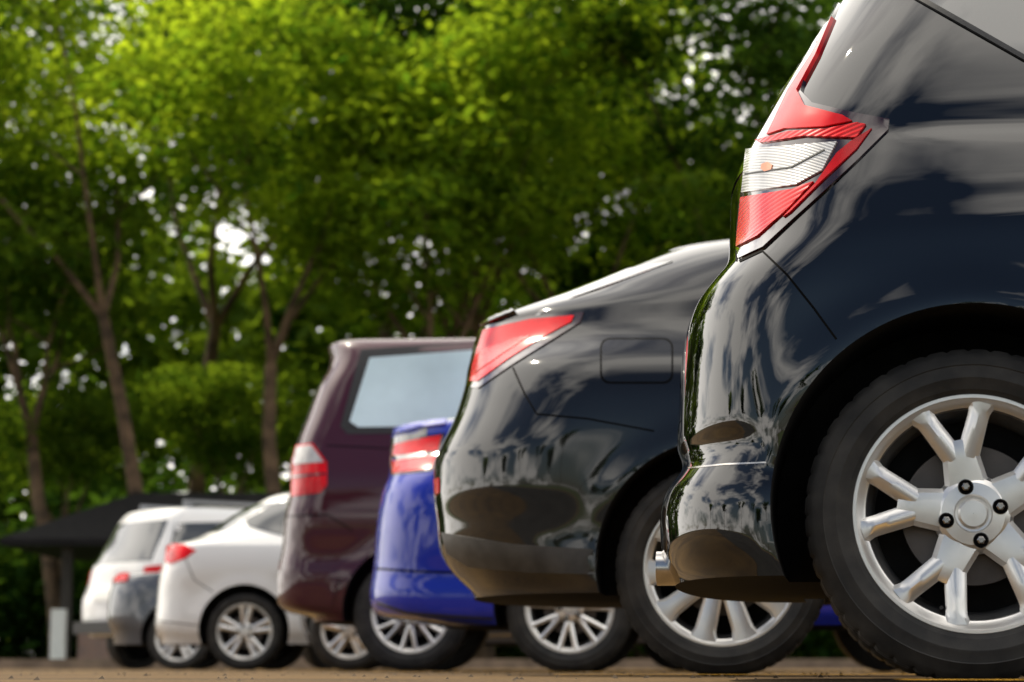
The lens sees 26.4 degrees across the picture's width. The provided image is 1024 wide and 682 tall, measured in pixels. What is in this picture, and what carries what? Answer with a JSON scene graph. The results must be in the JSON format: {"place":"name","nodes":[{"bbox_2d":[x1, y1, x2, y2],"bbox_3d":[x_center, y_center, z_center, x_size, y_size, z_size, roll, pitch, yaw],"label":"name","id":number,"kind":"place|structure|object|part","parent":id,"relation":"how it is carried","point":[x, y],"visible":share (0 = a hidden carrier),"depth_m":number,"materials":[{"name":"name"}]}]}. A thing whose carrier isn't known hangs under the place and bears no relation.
{"place":"outdoors","nodes":[
{"label":"outdoors","id":0,"kind":"place"},
{"bbox_2d":[0,0,823,517],"label":"sky","id":1,"kind":"structure","parent":0,"point":[229,235],"materials":[{"name":"white"}]},
{"bbox_2d":[0,669,1023,681],"bbox_3d":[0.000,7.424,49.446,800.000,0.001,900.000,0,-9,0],"label":"ground","id":2,"kind":"structure","parent":0,"point":[208,675],"depth_m":6.61,"materials":[{"name":"grey asphalt"}]},
{"bbox_2d":[0,493,303,658],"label":"garden pavilion","id":3,"kind":"structure","parent":2,"relation":"on","point":[83,535],"depth_m":39.35,"materials":[{"name":"tile"}]},
{"bbox_2d":[73,499,390,669],"bbox_3d":[-3.085,3.063,27.047,4.527,2.002,1.868,6,-11,-37],"label":"white suv","id":4,"kind":"object","parent":2,"relation":"on","point":[141,539],"visible":0.17,"depth_m":25.86,"materials":[{"name":"paint"}]},
{"bbox_3d":[-4.580,2.407,26.006,0.388,0.495,1.482,6,-11,-37],"label":"rear window","id":5,"kind":"part","parent":4,"relation":"part of","materials":[{"name":"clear glass"}]},
{"bbox_3d":[-3.045,2.408,26.237,2.551,0.466,0.206,6,-11,-37],"label":"side window","id":6,"kind":"part","parent":4,"relation":"part of","materials":[{"name":"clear glass"}]},
{"bbox_2d":[107,572,459,669],"bbox_3d":[-1.995,2.614,22.218,4.170,1.462,1.748,0,-9,0],"label":"grey sedan car","id":7,"kind":"object","parent":2,"relation":"on","point":[132,605],"visible":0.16,"depth_m":21.39,"materials":[{"name":"paint"}]},
{"bbox_2d":[155,492,642,670],"bbox_3d":[-0.794,2.014,18.236,4.297,1.472,1.788,0,-9,2],"label":"white sedan car","id":8,"kind":"object","parent":2,"relation":"on","point":[217,589],"visible":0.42,"depth_m":17.44,"materials":[{"name":"paint"}]},
{"bbox_3d":[-2.236,1.523,18.361,0.633,0.249,1.203,0,-9,2],"label":"rear window","id":9,"kind":"part","parent":8,"relation":"part of","materials":[{"name":"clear glass"}]},
{"bbox_3d":[-1.466,1.422,17.858,1.426,0.398,0.596,0,-9,2],"label":"side window","id":10,"kind":"part","parent":8,"relation":"part of","materials":[{"name":"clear glass"}]},
{"bbox_2d":[0,659,866,668],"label":"kerb","id":11,"kind":"structure","parent":2,"relation":"on","point":[471,664],"depth_m":35.41,"materials":[{"name":"concrete"}]},
{"bbox_2d":[0,669,929,680],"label":"grit","id":12,"kind":"object","parent":2,"relation":"on","point":[521,673],"visible":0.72,"depth_m":8.47,"materials":[{"name":"stone"}]},
{"bbox_2d":[300,616,686,670],"bbox_3d":[0.209,1.740,16.342,3.570,1.452,1.687,0,-9,0],"label":"silver hatchback car","id":13,"kind":"object","parent":2,"relation":"on","point":[339,647],"visible":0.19,"depth_m":15.50,"materials":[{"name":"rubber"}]},
{"bbox_2d":[277,338,902,671],"bbox_3d":[0.813,1.055,13.819,4.522,2.062,1.862,-1,-9,4],"label":"maroon van","id":14,"kind":"object","parent":2,"relation":"on","point":[370,395],"visible":0.28,"depth_m":13.11,"materials":[{"name":"paint"}]},
{"bbox_3d":[-1.238,0.561,14.038,0.257,0.503,1.302,-1,-9,4],"label":"rear window","id":15,"kind":"part","parent":14,"relation":"part of","materials":[{"name":"black glass"}]},
{"bbox_3d":[-0.226,0.271,13.254,1.606,0.609,0.264,-1,-9,4],"label":"side window frame","id":16,"kind":"part","parent":14,"relation":"part of","materials":[{"name":"black plastic"}]},
{"bbox_3d":[-0.200,0.277,13.205,1.550,0.502,0.166,-1,-9,4],"label":"side window","id":17,"kind":"part","parent":14,"relation":"part of","materials":[{"name":"grey glass"}]},
{"bbox_2d":[370,417,846,672],"bbox_3d":[1.588,0.992,11.402,4.640,1.472,1.798,-1,-9,5],"label":"blue sedan car","id":18,"kind":"object","parent":2,"relation":"on","point":[415,580],"visible":0.3,"depth_m":10.70,"materials":[{"name":"paint"}]},
{"bbox_3d":[-0.233,0.515,11.635,0.810,0.246,1.204,-1,-9,5],"label":"rear window","id":19,"kind":"part","parent":18,"relation":"part of","materials":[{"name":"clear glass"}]},
{"bbox_2d":[433,239,830,675],"bbox_3d":[2.085,0.402,7.462,4.708,1.472,1.844,-1,-9,7],"label":"graphite sedan car","id":20,"kind":"object","parent":2,"relation":"on","point":[557,468],"visible":0.52,"depth_m":6.83,"materials":[{"name":"paint"}]},
{"bbox_3d":[0.233,-0.064,7.761,0.731,0.247,1.204,-1,-9,7],"label":"rear window","id":21,"kind":"part","parent":20,"relation":"part of","materials":[{"name":"white glass"}]},
{"bbox_2d":[604,673,1023,679],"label":"parking bay markings","id":22,"kind":"object","parent":2,"relation":"on","point":[822,674],"visible":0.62,"depth_m":6.01,"materials":[{"name":"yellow paint"}]},
{"bbox_2d":[655,0,1023,681],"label":"black hatchback car","id":23,"kind":"object","parent":2,"relation":"on","point":[851,424],"visible":1,"depth_m":4.12,"materials":[{"name":"paint"}]},
{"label":"rear window","id":24,"kind":"part","parent":23,"relation":"part of","materials":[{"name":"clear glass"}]},
{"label":"quarter window","id":25,"kind":"part","parent":23,"relation":"part of","materials":[{"name":"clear glass"}]},
{"label":"lawn","id":26,"kind":"structure","parent":0,"visible":0},
{"bbox_2d":[0,0,166,206],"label":"broadleaf tree","id":27,"kind":"object","parent":26,"relation":"on","point":[85,13],"visible":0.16,"depth_m":49.52,"materials":[{"name":"green plant"}]},
{"bbox_2d":[0,373,193,658],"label":"broadleaf tree","id":28,"kind":"object","parent":26,"relation":"on","point":[68,432],"visible":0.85,"depth_m":45.73,"materials":[{"name":"green plant"}]},
{"bbox_2d":[0,130,211,656],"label":"broadleaf tree","id":29,"kind":"object","parent":26,"relation":"on","point":[27,262],"visible":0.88,"depth_m":44.66,"materials":[{"name":"green plant"}]},
{"bbox_2d":[0,0,310,494],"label":"broadleaf tree","id":30,"kind":"object","parent":26,"relation":"on","point":[12,64],"visible":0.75,"depth_m":43.11,"materials":[{"name":"green plant"}]},
{"bbox_2d":[97,352,326,492],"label":"broadleaf tree","id":31,"kind":"object","parent":26,"relation":"on","point":[222,437],"visible":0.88,"depth_m":48.04,"materials":[{"name":"green plant"}]},
{"bbox_2d":[34,0,583,492],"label":"broadleaf tree","id":32,"kind":"object","parent":26,"relation":"on","point":[240,66],"visible":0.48,"depth_m":43.33,"materials":[{"name":"green plant"}]},
{"bbox_2d":[85,0,540,492],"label":"broadleaf tree","id":33,"kind":"object","parent":26,"relation":"on","point":[215,322],"visible":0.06,"depth_m":53.15,"materials":[{"name":"green plant"}]},
{"bbox_2d":[122,0,702,338],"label":"broadleaf tree","id":34,"kind":"object","parent":26,"relation":"on","point":[382,335],"visible":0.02,"depth_m":57.66,"materials":[{"name":"green plant"}]},
{"bbox_2d":[142,0,704,658],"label":"broadleaf tree","id":35,"kind":"object","parent":26,"relation":"on","point":[420,26],"visible":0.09,"depth_m":48.65,"materials":[{"name":"green plant"}]},
{"bbox_2d":[0,358,847,658],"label":"shrub undergrowth","id":36,"kind":"object","parent":26,"relation":"on","point":[22,608],"visible":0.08,"depth_m":53.10,"materials":[{"name":"green plant"}]},
{"bbox_2d":[0,2,849,658],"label":"distant trees","id":37,"kind":"object","parent":26,"relation":"on","point":[306,342],"visible":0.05,"depth_m":65.54,"materials":[{"name":"green plant"}]},
{"bbox_2d":[212,80,651,338],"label":"broadleaf tree","id":38,"kind":"object","parent":26,"relation":"on","point":[408,235],"visible":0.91,"depth_m":44.47,"materials":[{"name":"green plant"}]},
{"bbox_2d":[156,0,714,337],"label":"broadleaf tree","id":39,"kind":"object","parent":26,"relation":"on","point":[520,51],"visible":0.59,"depth_m":44.23,"materials":[{"name":"green plant"}]},
{"bbox_2d":[177,61,703,338],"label":"broadleaf tree","id":40,"kind":"object","parent":26,"relation":"on","point":[226,245],"visible":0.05,"depth_m":54.63,"materials":[{"name":"green plant"}]},
{"bbox_2d":[256,32,754,301],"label":"broadleaf tree","id":41,"kind":"object","parent":26,"relation":"on","point":[662,168],"visible":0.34,"depth_m":47.92,"materials":[{"name":"green plant"}]},
{"bbox_2d":[489,87,754,658],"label":"broadleaf tree","id":42,"kind":"object","parent":26,"relation":"on","point":[583,271],"visible":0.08,"depth_m":53.63,"materials":[{"name":"green plant"}]},
{"bbox_2d":[456,0,841,241],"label":"broadleaf tree","id":43,"kind":"object","parent":26,"relation":"on","point":[778,46],"visible":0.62,"depth_m":43.82,"materials":[{"name":"green plant"}]},
{"bbox_2d":[633,90,773,246],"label":"broadleaf tree","id":44,"kind":"object","parent":26,"relation":"on","point":[698,201],"visible":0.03,"depth_m":42.56,"materials":[{"name":"green plant"}]}
]}

